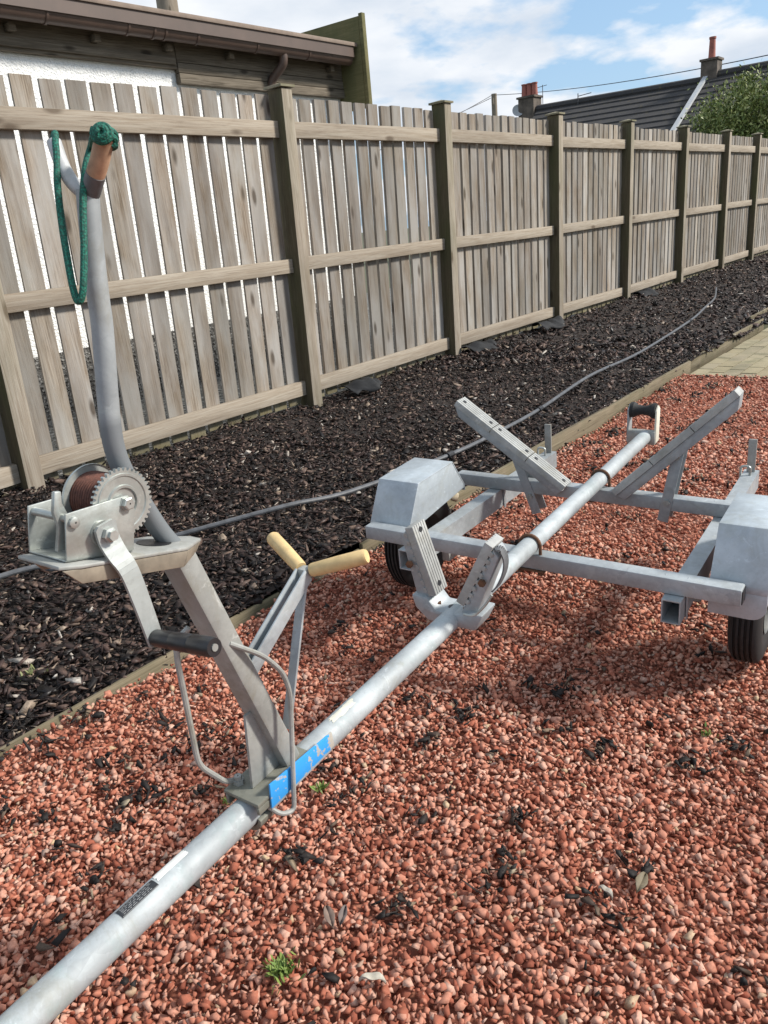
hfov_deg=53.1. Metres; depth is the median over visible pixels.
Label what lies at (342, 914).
dry leaf
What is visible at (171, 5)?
chimney
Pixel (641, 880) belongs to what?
dry leaf
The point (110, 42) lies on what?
outbuilding
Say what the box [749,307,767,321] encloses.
edging board
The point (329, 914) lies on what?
dry leaf
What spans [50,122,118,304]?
green rope
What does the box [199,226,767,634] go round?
ground
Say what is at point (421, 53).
sky
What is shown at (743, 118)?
bushy tree
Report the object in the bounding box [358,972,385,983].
dry leaf
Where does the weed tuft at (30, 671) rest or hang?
on the bark mulch
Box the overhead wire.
[499,55,767,94]
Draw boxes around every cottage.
[512,77,699,130]
[670,36,767,132]
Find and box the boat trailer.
[0,137,767,1023]
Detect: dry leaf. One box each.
[323,905,334,929]
[338,905,346,926]
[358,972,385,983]
[598,885,612,899]
[635,871,647,893]
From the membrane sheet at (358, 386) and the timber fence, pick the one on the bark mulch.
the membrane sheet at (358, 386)
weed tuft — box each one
[20,664,47,680]
[262,946,306,994]
[310,779,329,793]
[701,721,718,735]
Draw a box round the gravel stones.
[0,373,767,1023]
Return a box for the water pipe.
[0,287,716,578]
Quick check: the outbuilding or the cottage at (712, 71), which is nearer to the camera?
the outbuilding
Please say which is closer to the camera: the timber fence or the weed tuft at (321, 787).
the weed tuft at (321, 787)
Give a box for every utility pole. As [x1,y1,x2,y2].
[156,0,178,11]
[491,93,497,115]
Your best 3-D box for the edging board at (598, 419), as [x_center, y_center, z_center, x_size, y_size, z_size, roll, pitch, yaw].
[1.355,-0.593,4.405,0.026,0.115,2.352,11,26,37]
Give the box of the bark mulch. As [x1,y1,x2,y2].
[0,251,767,756]
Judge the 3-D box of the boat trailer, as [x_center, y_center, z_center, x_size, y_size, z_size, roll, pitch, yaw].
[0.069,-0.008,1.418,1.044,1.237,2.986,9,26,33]
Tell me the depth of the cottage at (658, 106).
23.43 m
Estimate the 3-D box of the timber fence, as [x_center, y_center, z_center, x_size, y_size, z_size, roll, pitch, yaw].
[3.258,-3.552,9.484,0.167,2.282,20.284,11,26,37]
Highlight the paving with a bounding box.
[689,328,767,377]
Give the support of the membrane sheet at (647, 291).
on the bark mulch
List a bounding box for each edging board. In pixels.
[0,549,359,756]
[359,461,515,553]
[530,361,690,454]
[687,318,763,373]
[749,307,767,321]
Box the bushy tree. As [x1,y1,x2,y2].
[679,64,767,138]
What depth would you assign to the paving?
5.37 m
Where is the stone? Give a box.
[451,493,458,500]
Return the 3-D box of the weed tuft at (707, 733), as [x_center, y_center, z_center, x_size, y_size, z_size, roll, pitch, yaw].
[0.708,0.480,1.693,0.034,0.014,0.047,-10,21,-11]
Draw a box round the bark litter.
[0,375,767,1023]
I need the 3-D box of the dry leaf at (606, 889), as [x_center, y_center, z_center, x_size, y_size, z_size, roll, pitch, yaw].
[0.371,0.634,1.286,0.012,0.017,0.029,-14,23,-40]
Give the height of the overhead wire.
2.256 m
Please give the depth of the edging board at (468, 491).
3.19 m
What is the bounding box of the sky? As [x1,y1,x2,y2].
[112,0,767,232]
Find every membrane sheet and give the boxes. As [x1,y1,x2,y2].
[336,377,381,393]
[460,338,497,352]
[529,315,565,330]
[631,287,658,296]
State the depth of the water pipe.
3.36 m
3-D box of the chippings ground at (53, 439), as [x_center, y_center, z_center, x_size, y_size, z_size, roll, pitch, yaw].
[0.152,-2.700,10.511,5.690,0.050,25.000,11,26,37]
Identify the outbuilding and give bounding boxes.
[0,0,371,420]
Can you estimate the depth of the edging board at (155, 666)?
2.06 m
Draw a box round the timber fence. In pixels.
[0,73,767,495]
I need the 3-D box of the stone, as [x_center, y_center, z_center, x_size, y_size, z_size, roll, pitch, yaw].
[0.274,-0.071,3.157,0.067,0.058,0.102,-8,20,-5]
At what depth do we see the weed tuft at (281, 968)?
1.20 m
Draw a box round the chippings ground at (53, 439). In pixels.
[47,274,691,477]
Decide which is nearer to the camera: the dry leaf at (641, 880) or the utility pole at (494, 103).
the dry leaf at (641, 880)
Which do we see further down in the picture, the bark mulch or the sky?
the bark mulch

